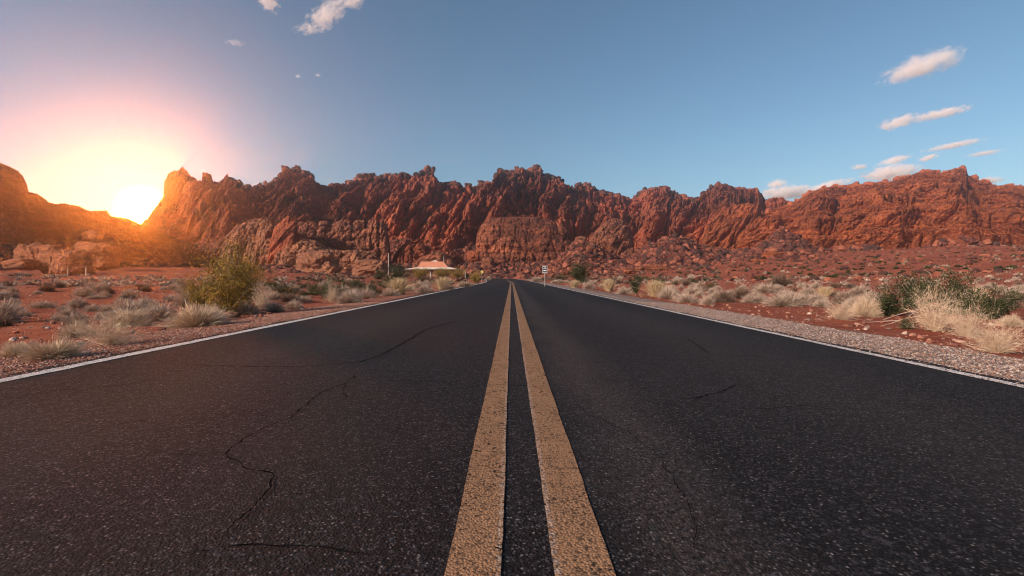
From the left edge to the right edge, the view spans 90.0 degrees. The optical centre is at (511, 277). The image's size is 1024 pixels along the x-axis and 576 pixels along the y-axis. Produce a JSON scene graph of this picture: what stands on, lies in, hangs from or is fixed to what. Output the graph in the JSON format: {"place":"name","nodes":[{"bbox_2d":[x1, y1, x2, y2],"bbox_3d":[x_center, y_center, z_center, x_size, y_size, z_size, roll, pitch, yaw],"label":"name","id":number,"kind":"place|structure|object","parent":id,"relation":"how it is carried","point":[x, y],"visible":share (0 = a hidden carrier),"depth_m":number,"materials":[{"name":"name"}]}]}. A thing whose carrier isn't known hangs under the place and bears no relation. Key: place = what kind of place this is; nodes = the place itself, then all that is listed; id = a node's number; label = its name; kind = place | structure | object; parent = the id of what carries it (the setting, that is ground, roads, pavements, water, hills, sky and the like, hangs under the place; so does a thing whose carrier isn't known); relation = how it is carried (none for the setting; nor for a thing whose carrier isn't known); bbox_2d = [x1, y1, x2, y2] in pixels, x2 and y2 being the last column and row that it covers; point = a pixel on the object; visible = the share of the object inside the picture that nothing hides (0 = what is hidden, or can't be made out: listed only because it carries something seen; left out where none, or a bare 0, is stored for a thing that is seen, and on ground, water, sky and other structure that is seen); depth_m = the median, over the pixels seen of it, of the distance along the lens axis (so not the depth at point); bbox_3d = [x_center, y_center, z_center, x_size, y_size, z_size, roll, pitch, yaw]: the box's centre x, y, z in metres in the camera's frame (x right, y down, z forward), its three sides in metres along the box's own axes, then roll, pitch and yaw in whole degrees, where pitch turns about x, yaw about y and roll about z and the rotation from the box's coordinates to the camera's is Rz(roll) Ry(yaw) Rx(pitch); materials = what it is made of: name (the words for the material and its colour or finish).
{"place":"outdoors","nodes":[
{"label":"outdoors","id":0,"kind":"place"},
{"bbox_2d":[0,163,202,267],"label":"cliff","id":1,"kind":"structure","parent":0,"point":[27,217],"depth_m":170.85,"materials":[{"name":"stone"}]},
{"bbox_2d":[0,302,380,376],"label":"gravel","id":2,"kind":"structure","parent":0,"point":[153,340],"depth_m":6.44,"materials":[{"name":"gravel"}]},
{"bbox_2d":[141,166,788,264],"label":"cliff","id":3,"kind":"structure","parent":0,"point":[427,209],"depth_m":331.14,"materials":[{"name":"stone"}]},
{"bbox_2d":[228,164,722,202],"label":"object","id":4,"kind":"object","parent":3,"relation":"on","point":[393,176],"visible":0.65,"depth_m":356.91,"materials":[{"name":"stone"}]},
{"bbox_2d":[0,278,1023,575],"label":"road","id":5,"kind":"structure","parent":0,"point":[496,426],"depth_m":2.05,"materials":[{"name":"asphalt"}]},
{"bbox_2d":[0,300,389,377],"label":"road line","id":6,"kind":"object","parent":5,"relation":"on","point":[35,371],"depth_m":4.79,"materials":[{"name":"paint"}]},
{"bbox_2d":[631,302,1023,386],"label":"road line","id":7,"kind":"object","parent":5,"relation":"on","point":[876,354],"depth_m":4.41,"materials":[{"name":"paint"}]},
{"bbox_2d":[0,245,1023,381],"bbox_3d":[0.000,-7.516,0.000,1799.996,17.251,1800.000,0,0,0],"label":"ground","id":8,"kind":"structure","parent":0,"point":[877,328],"depth_m":25.38,"materials":[{"name":"soil"}]},
{"bbox_2d":[0,315,16,326],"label":"brown shrub","id":9,"kind":"object","parent":8,"relation":"on","point":[4,322],"visible":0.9,"depth_m":9.40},
{"bbox_2d":[0,296,29,322],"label":"dry shrub","id":10,"kind":"object","parent":8,"relation":"on","point":[7,311],"visible":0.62,"depth_m":10.22,"materials":[{"name":"plant"}]},
{"bbox_2d":[0,339,30,357],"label":"dry shrub","id":11,"kind":"object","parent":8,"relation":"on","point":[8,352],"visible":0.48,"depth_m":4.99,"materials":[{"name":"plant"}]},
{"bbox_2d":[0,258,39,270],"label":"boulder","id":12,"kind":"object","parent":8,"relation":"on","point":[23,264],"visible":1,"depth_m":84.67,"materials":[{"name":"stone"}]},
{"bbox_2d":[13,242,44,269],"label":"boulder","id":13,"kind":"object","parent":8,"relation":"on","point":[25,251],"visible":0.46,"depth_m":90.31,"materials":[{"name":"stone"}]},
{"bbox_2d":[26,300,59,308],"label":"dry shrub","id":14,"kind":"object","parent":8,"relation":"on","point":[45,304],"visible":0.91,"depth_m":15.90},
{"bbox_2d":[37,283,58,291],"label":"brown shrub","id":15,"kind":"object","parent":8,"relation":"on","point":[45,288],"visible":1,"depth_m":26.17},
{"bbox_2d":[37,244,70,274],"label":"boulder","id":16,"kind":"object","parent":8,"relation":"on","point":[44,257],"visible":0.47,"depth_m":88.32,"materials":[{"name":"stone"}]},
{"bbox_2d":[11,334,96,362],"bbox_3d":[-4.189,0.635,4.639,0.602,0.248,0.641,0,0,-3],"label":"dry shrub","id":17,"kind":"object","parent":8,"relation":"on","point":[56,350],"visible":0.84,"depth_m":4.59,"materials":[{"name":"plant"}]},
{"bbox_2d":[48,249,96,274],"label":"boulder","id":18,"kind":"object","parent":8,"relation":"on","point":[75,262],"visible":0.94,"depth_m":86.33,"materials":[{"name":"stone"}]},
{"bbox_2d":[63,295,87,307],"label":"dry shrub","id":19,"kind":"object","parent":8,"relation":"on","point":[76,303],"visible":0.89,"depth_m":16.25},
{"bbox_2d":[57,311,94,324],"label":"dry shrub","id":20,"kind":"object","parent":8,"relation":"on","point":[75,315],"visible":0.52,"depth_m":9.56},
{"bbox_2d":[51,316,102,338],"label":"dry shrub","id":21,"kind":"object","parent":8,"relation":"on","point":[70,332],"visible":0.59,"depth_m":7.05,"materials":[{"name":"plant"}]},
{"bbox_2d":[69,285,99,296],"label":"dry shrub","id":22,"kind":"object","parent":8,"relation":"on","point":[83,291],"visible":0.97,"depth_m":21.81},
{"bbox_2d":[81,230,105,242],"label":"boulder","id":23,"kind":"object","parent":8,"relation":"on","point":[93,236],"visible":0.84,"depth_m":148.33,"materials":[{"name":"stone"}]},
{"bbox_2d":[74,241,122,269],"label":"boulder","id":24,"kind":"object","parent":8,"relation":"on","point":[107,256],"visible":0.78,"depth_m":117.83,"materials":[{"name":"stone"}]},
{"bbox_2d":[0,243,204,269],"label":"rubble","id":25,"kind":"object","parent":8,"relation":"on","point":[6,250],"visible":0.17,"depth_m":176.80,"materials":[{"name":"stone"}]},
{"bbox_2d":[52,301,158,346],"bbox_3d":[-4.511,0.509,5.622,1.128,0.519,1.250,0,0,-43],"label":"twiggy shrub","id":26,"kind":"object","parent":8,"relation":"on","point":[110,338],"visible":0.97,"depth_m":5.61,"materials":[{"name":"plant"}]},
{"bbox_2d":[98,234,118,245],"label":"boulder","id":27,"kind":"object","parent":8,"relation":"on","point":[109,239],"visible":0.54,"depth_m":150.84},
{"bbox_2d":[102,299,148,313],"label":"dry shrub","id":28,"kind":"object","parent":8,"relation":"on","point":[130,305],"visible":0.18,"depth_m":11.67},
{"bbox_2d":[96,305,158,328],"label":"dry shrub","id":29,"kind":"object","parent":8,"relation":"on","point":[126,313],"visible":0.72,"depth_m":8.82,"materials":[{"name":"plant"}]},
{"bbox_2d":[118,288,141,297],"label":"dry shrub","id":30,"kind":"object","parent":8,"relation":"on","point":[128,293],"visible":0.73,"depth_m":21.30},
{"bbox_2d":[128,294,158,308],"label":"dry shrub","id":31,"kind":"object","parent":8,"relation":"on","point":[144,300],"visible":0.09,"depth_m":12.85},
{"bbox_2d":[0,272,301,287],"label":"desert scrub","id":32,"kind":"object","parent":8,"relation":"on","point":[150,279],"visible":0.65,"depth_m":49.25,"materials":[{"name":"plant"}]},
{"bbox_2d":[140,300,179,321],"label":"dry shrub","id":33,"kind":"object","parent":8,"relation":"on","point":[163,312],"visible":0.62,"depth_m":9.87,"materials":[{"name":"plant"}]},
{"bbox_2d":[169,288,195,307],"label":"dry shrub","id":34,"kind":"object","parent":8,"relation":"on","point":[180,300],"visible":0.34,"depth_m":15.12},
{"bbox_2d":[148,298,237,328],"bbox_3d":[-5.007,0.568,8.233,1.225,0.489,1.274,0,0,17],"label":"dry shrub","id":35,"kind":"object","parent":8,"relation":"on","point":[194,317],"visible":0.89,"depth_m":8.09,"materials":[{"name":"plant"}]},
{"bbox_2d":[176,273,214,307],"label":"creosote bush","id":36,"kind":"object","parent":8,"relation":"on","point":[190,287],"visible":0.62,"depth_m":14.09,"materials":[{"name":"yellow plant"}]},
{"bbox_2d":[183,233,286,311],"bbox_3d":[-6.055,-0.077,11.268,1.954,1.872,1.849,0,0,-18],"label":"creosote bush","id":37,"kind":"object","parent":8,"relation":"on","point":[230,297],"visible":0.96,"depth_m":11.12,"materials":[{"name":"green plant"}]},
{"bbox_2d":[211,217,273,267],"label":"rock outcrop","id":38,"kind":"object","parent":8,"relation":"on","point":[261,229],"visible":0.6,"depth_m":187.84,"materials":[{"name":"stone"}]},
{"bbox_2d":[228,301,263,315],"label":"dry shrub","id":39,"kind":"object","parent":8,"relation":"on","point":[249,310],"visible":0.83,"depth_m":11.36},
{"bbox_2d":[232,254,265,303],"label":"creosote bush","id":40,"kind":"object","parent":8,"relation":"on","point":[259,276],"visible":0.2,"depth_m":15.51,"materials":[{"name":"green plant"}]},
{"bbox_2d":[249,274,272,308],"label":"twiggy shrub","id":41,"kind":"object","parent":8,"relation":"on","point":[262,302],"visible":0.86,"depth_m":13.30,"materials":[{"name":"plant"}]},
{"bbox_2d":[262,300,288,312],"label":"dry shrub","id":42,"kind":"object","parent":8,"relation":"on","point":[275,307],"visible":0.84,"depth_m":12.03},
{"bbox_2d":[266,215,298,264],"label":"rock outcrop","id":43,"kind":"object","parent":8,"relation":"on","point":[285,232],"visible":0.56,"depth_m":179.79,"materials":[{"name":"stone"}]},
{"bbox_2d":[268,280,299,295],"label":"green bush","id":44,"kind":"object","parent":8,"relation":"on","point":[285,289],"visible":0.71,"depth_m":22.55,"materials":[{"name":"green plant"}]},
{"bbox_2d":[276,292,300,301],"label":"brown shrub","id":45,"kind":"object","parent":8,"relation":"on","point":[288,297],"visible":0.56,"depth_m":16.96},
{"bbox_2d":[283,298,303,309],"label":"dry shrub","id":46,"kind":"object","parent":8,"relation":"on","point":[296,304],"visible":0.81,"depth_m":13.10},
{"bbox_2d":[296,250,340,272],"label":"boulder","id":47,"kind":"object","parent":8,"relation":"on","point":[312,261],"visible":0.78,"depth_m":146.35,"materials":[{"name":"stone"}]},
{"bbox_2d":[307,277,341,299],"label":"green bush","id":48,"kind":"object","parent":8,"relation":"on","point":[326,289],"visible":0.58,"depth_m":18.93,"materials":[{"name":"green plant"}]},
{"bbox_2d":[271,238,378,271],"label":"rock outcrop","id":49,"kind":"object","parent":8,"relation":"on","point":[347,259],"visible":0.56,"depth_m":175.04,"materials":[{"name":"stone"}]},
{"bbox_2d":[322,276,341,302],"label":"twiggy shrub","id":50,"kind":"object","parent":8,"relation":"on","point":[329,298],"visible":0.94,"depth_m":16.43,"materials":[{"name":"plant"}]},
{"bbox_2d":[298,219,391,263],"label":"rock outcrop","id":51,"kind":"object","parent":8,"relation":"on","point":[372,235],"visible":0.6,"depth_m":208.91,"materials":[{"name":"red stone"}]},
{"bbox_2d":[331,290,365,303],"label":"dry shrub","id":52,"kind":"object","parent":8,"relation":"on","point":[348,297],"visible":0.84,"depth_m":15.58,"materials":[{"name":"plant"}]},
{"bbox_2d":[359,285,377,298],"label":"dry shrub","id":53,"kind":"object","parent":8,"relation":"on","point":[369,293],"visible":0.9,"depth_m":19.39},
{"bbox_2d":[351,259,387,275],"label":"boulder","id":54,"kind":"object","parent":8,"relation":"on","point":[365,267],"visible":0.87,"depth_m":136.46,"materials":[{"name":"stone"}]},
{"bbox_2d":[362,278,383,295],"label":"green bush","id":55,"kind":"object","parent":8,"relation":"on","point":[373,287],"visible":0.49,"depth_m":21.90,"materials":[{"name":"green plant"}]},
{"bbox_2d":[377,277,420,294],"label":"grass tuft","id":56,"kind":"object","parent":8,"relation":"on","point":[403,287],"visible":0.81,"depth_m":22.68,"materials":[{"name":"plant"}]},
{"bbox_2d":[388,261,409,281],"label":"green bush","id":57,"kind":"object","parent":8,"relation":"on","point":[399,274],"visible":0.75,"depth_m":63.12,"materials":[{"name":"green plant"}]},
{"bbox_2d":[183,238,651,267],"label":"rubble","id":58,"kind":"object","parent":8,"relation":"on","point":[467,248],"visible":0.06,"depth_m":293.23,"materials":[{"name":"stone"}]},
{"bbox_2d":[412,266,431,277],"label":"creosote bush","id":59,"kind":"object","parent":8,"relation":"on","point":[416,274],"visible":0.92,"depth_m":104.38,"materials":[{"name":"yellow plant"}]},
{"bbox_2d":[414,281,433,292],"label":"dry shrub","id":60,"kind":"object","parent":8,"relation":"on","point":[424,289],"visible":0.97,"depth_m":24.26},
{"bbox_2d":[392,239,464,264],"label":"rock outcrop","id":61,"kind":"object","parent":8,"relation":"on","point":[411,251],"visible":0.48,"depth_m":212.28,"materials":[{"name":"stone"}]},
{"bbox_2d":[406,260,455,276],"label":"building","id":62,"kind":"structure","parent":8,"relation":"on","point":[432,265],"depth_m":155.66,"materials":[{"name":"ceramic"}]},
{"bbox_2d":[412,251,456,267],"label":"rock outcrop","id":63,"kind":"object","parent":8,"relation":"on","point":[438,256],"visible":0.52,"depth_m":195.73,"materials":[{"name":"orange stone"}]},
{"bbox_2d":[431,276,459,290],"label":"grass tuft","id":64,"kind":"object","parent":8,"relation":"on","point":[441,282],"visible":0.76,"depth_m":28.85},
{"bbox_2d":[467,251,479,261],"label":"boulder","id":65,"kind":"object","parent":8,"relation":"on","point":[473,256],"visible":1,"depth_m":183.44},
{"bbox_2d":[295,264,720,283],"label":"desert scrub","id":66,"kind":"object","parent":8,"relation":"on","point":[318,277],"visible":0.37,"depth_m":89.61,"materials":[{"name":"plant"}]},
{"bbox_2d":[0,269,1023,357],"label":"desert pebbles","id":67,"kind":"object","parent":8,"relation":"on","point":[867,327],"visible":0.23,"depth_m":10.59,"materials":[{"name":"stone"}]},
{"bbox_2d":[475,217,570,262],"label":"rock outcrop","id":68,"kind":"object","parent":8,"relation":"on","point":[523,239],"visible":0.74,"depth_m":217.81,"materials":[{"name":"red stone"}]},
{"bbox_2d":[567,256,592,283],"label":"green bush","id":69,"kind":"object","parent":8,"relation":"on","point":[577,273],"visible":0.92,"depth_m":61.13,"materials":[{"name":"green plant"}]},
{"bbox_2d":[600,278,617,290],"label":"grass tuft","id":70,"kind":"object","parent":8,"relation":"on","point":[609,285],"visible":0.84,"depth_m":30.93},
{"bbox_2d":[588,218,633,255],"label":"rock outcrop","id":71,"kind":"object","parent":8,"relation":"on","point":[613,235],"visible":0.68,"depth_m":225.00,"materials":[{"name":"red stone"}]},
{"bbox_2d":[626,273,641,293],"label":"green bush","id":72,"kind":"object","parent":8,"relation":"on","point":[636,285],"visible":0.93,"depth_m":25.69,"materials":[{"name":"green plant"}]},
{"bbox_2d":[466,230,816,277],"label":"rubble slope","id":73,"kind":"structure","parent":8,"relation":"on","point":[591,250],"depth_m":173.69,"materials":[{"name":"stone"}]},
{"bbox_2d":[209,226,827,278],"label":"rubble","id":74,"kind":"object","parent":73,"relation":"on","point":[746,253],"visible":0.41,"depth_m":170.02,"materials":[{"name":"stone"}]},
{"bbox_2d":[762,251,784,258],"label":"boulder","id":75,"kind":"object","parent":73,"relation":"on","point":[765,255],"visible":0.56,"depth_m":148.37,"materials":[{"name":"red stone"}]},
{"bbox_2d":[633,279,672,296],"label":"grass tuft","id":76,"kind":"object","parent":8,"relation":"on","point":[654,286],"visible":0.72,"depth_m":21.68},
{"bbox_2d":[635,264,674,272],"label":"rock outcrop","id":77,"kind":"object","parent":8,"relation":"on","point":[653,267],"visible":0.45,"depth_m":126.49,"materials":[{"name":"orange stone"}]},
{"bbox_2d":[656,285,677,298],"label":"dry shrub","id":78,"kind":"object","parent":8,"relation":"on","point":[666,293],"visible":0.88,"depth_m":19.44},
{"bbox_2d":[675,292,700,302],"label":"dry shrub","id":79,"kind":"object","parent":8,"relation":"on","point":[686,298],"visible":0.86,"depth_m":16.14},
{"bbox_2d":[713,288,739,301],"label":"brown shrub","id":80,"kind":"object","parent":8,"relation":"on","point":[726,296],"visible":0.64,"depth_m":16.57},
{"bbox_2d":[701,203,760,248],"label":"rock outcrop","id":81,"kind":"object","parent":8,"relation":"on","point":[726,227],"visible":0.54,"depth_m":260.29,"materials":[{"name":"red stone"}]},
{"bbox_2d":[730,287,751,298],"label":"brown shrub","id":82,"kind":"object","parent":8,"relation":"on","point":[740,293],"visible":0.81,"depth_m":18.81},
{"bbox_2d":[748,282,779,292],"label":"dry shrub","id":83,"kind":"object","parent":8,"relation":"on","point":[768,288],"visible":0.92,"depth_m":29.71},
{"bbox_2d":[765,269,796,285],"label":"brown shrub","id":84,"kind":"object","parent":8,"relation":"on","point":[781,279],"visible":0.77,"depth_m":39.25,"materials":[{"name":"plant"}]},
{"bbox_2d":[759,290,804,306],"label":"dry shrub","id":85,"kind":"object","parent":8,"relation":"on","point":[784,299],"visible":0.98,"depth_m":14.26,"materials":[{"name":"plant"}]},
{"bbox_2d":[554,245,1023,286],"bbox_3d":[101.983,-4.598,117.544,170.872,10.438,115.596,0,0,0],"label":"desert scrub","id":86,"kind":"object","parent":8,"relation":"on","point":[762,277],"visible":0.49,"depth_m":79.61,"materials":[{"name":"beige plant"}]},
{"bbox_2d":[793,292,814,304],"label":"dry shrub","id":87,"kind":"object","parent":8,"relation":"on","point":[807,299],"visible":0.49,"depth_m":15.05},
{"bbox_2d":[602,245,1023,283],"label":"rubble","id":88,"kind":"object","parent":8,"relation":"on","point":[751,276],"visible":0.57,"depth_m":86.03,"materials":[{"name":"stone"}]},
{"bbox_2d":[810,297,831,307],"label":"dry shrub","id":89,"kind":"object","parent":8,"relation":"on","point":[819,303],"visible":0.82,"depth_m":13.99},
{"bbox_2d":[815,286,835,297],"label":"grass tuft","id":90,"kind":"object","parent":8,"relation":"on","point":[824,291],"visible":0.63,"depth_m":20.16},
{"bbox_2d":[830,288,856,303],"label":"brown shrub","id":91,"kind":"object","parent":8,"relation":"on","point":[845,295],"visible":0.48,"depth_m":15.56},
{"bbox_2d":[816,296,871,320],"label":"twiggy shrub","id":92,"kind":"object","parent":8,"relation":"on","point":[841,311],"visible":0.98,"depth_m":9.73,"materials":[{"name":"plant"}]},
{"bbox_2d":[849,283,872,293],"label":"dry shrub","id":93,"kind":"object","parent":8,"relation":"on","point":[860,289],"visible":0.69,"depth_m":28.12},
{"bbox_2d":[847,293,884,317],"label":"dry shrub","id":94,"kind":"object","parent":8,"relation":"on","point":[867,309],"visible":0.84,"depth_m":10.69,"materials":[{"name":"plant"}]},
{"bbox_2d":[867,281,931,315],"bbox_3d":[8.233,0.446,11.045,1.236,0.815,0.960,0,0,12],"label":"green bush","id":95,"kind":"object","parent":8,"relation":"on","point":[888,304],"visible":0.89,"depth_m":10.97,"materials":[{"name":"green plant"}]},
{"bbox_2d":[894,315,918,328],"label":"green bush","id":96,"kind":"object","parent":8,"relation":"on","point":[904,325],"visible":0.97,"depth_m":8.12,"materials":[{"name":"green plant"}]},
{"bbox_2d":[815,235,1001,252],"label":"rubble","id":97,"kind":"object","parent":8,"relation":"on","point":[941,242],"visible":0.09,"depth_m":190.06,"materials":[{"name":"stone"}]},
{"bbox_2d":[891,264,938,309],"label":"green bush","id":98,"kind":"object","parent":8,"relation":"on","point":[909,288],"visible":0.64,"depth_m":13.33,"materials":[{"name":"green plant"}]},
{"bbox_2d":[897,277,977,331],"bbox_3d":[6.455,0.393,7.779,1.109,0.899,1.004,0,0,-7],"label":"twiggy shrub","id":99,"kind":"object","parent":8,"relation":"on","point":[933,317],"visible":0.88,"depth_m":7.79,"materials":[{"name":"plant"}]},
{"bbox_2d":[921,259,990,314],"bbox_3d":[9.681,0.215,11.179,0.978,1.253,1.220,0,0,-11],"label":"green bush","id":100,"kind":"object","parent":8,"relation":"on","point":[957,288],"visible":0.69,"depth_m":11.19,"materials":[{"name":"green plant"}]},
{"bbox_2d":[928,295,999,336],"bbox_3d":[6.457,0.535,7.267,0.865,0.640,0.896,0,0,-34],"label":"twiggy shrub","id":101,"kind":"object","parent":8,"relation":"on","point":[961,330],"visible":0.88,"depth_m":7.18,"materials":[{"name":"plant"}]},
{"bbox_2d":[933,312,1023,354],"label":"twiggy shrub","id":102,"kind":"object","parent":8,"relation":"on","point":[996,348],"visible":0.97,"depth_m":5.31,"materials":[{"name":"plant"}]},
{"bbox_2d":[955,277,1023,319],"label":"green bush","id":103,"kind":"object","parent":8,"relation":"on","point":[995,307],"visible":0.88,"depth_m":10.10,"materials":[{"name":"green plant"}]},
{"bbox_2d":[994,314,1023,326],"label":"dry shrub","id":104,"kind":"object","parent":8,"relation":"on","point":[1013,322],"visible":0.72,"depth_m":8.53,"materials":[{"name":"plant"}]},
{"bbox_2d":[0,0,1023,223],"label":"sky","id":105,"kind":"structure","parent":0,"point":[101,100],"materials":[{"name":"blue"}]},
{"bbox_2d":[635,302,1023,381],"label":"gravel","id":106,"kind":"structure","parent":0,"point":[998,367],"depth_m":5.61,"materials":[{"name":"gravel"}]},
{"bbox_2d":[736,167,1023,252],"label":"cliff","id":107,"kind":"structure","parent":0,"point":[920,209],"depth_m":217.96,"materials":[{"name":"red stone"}]},
{"bbox_2d":[761,165,1023,215],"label":"ridge","id":108,"kind":"object","parent":107,"relation":"on","point":[975,176],"visible":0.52,"depth_m":274.14,"materials":[{"name":"stone"}]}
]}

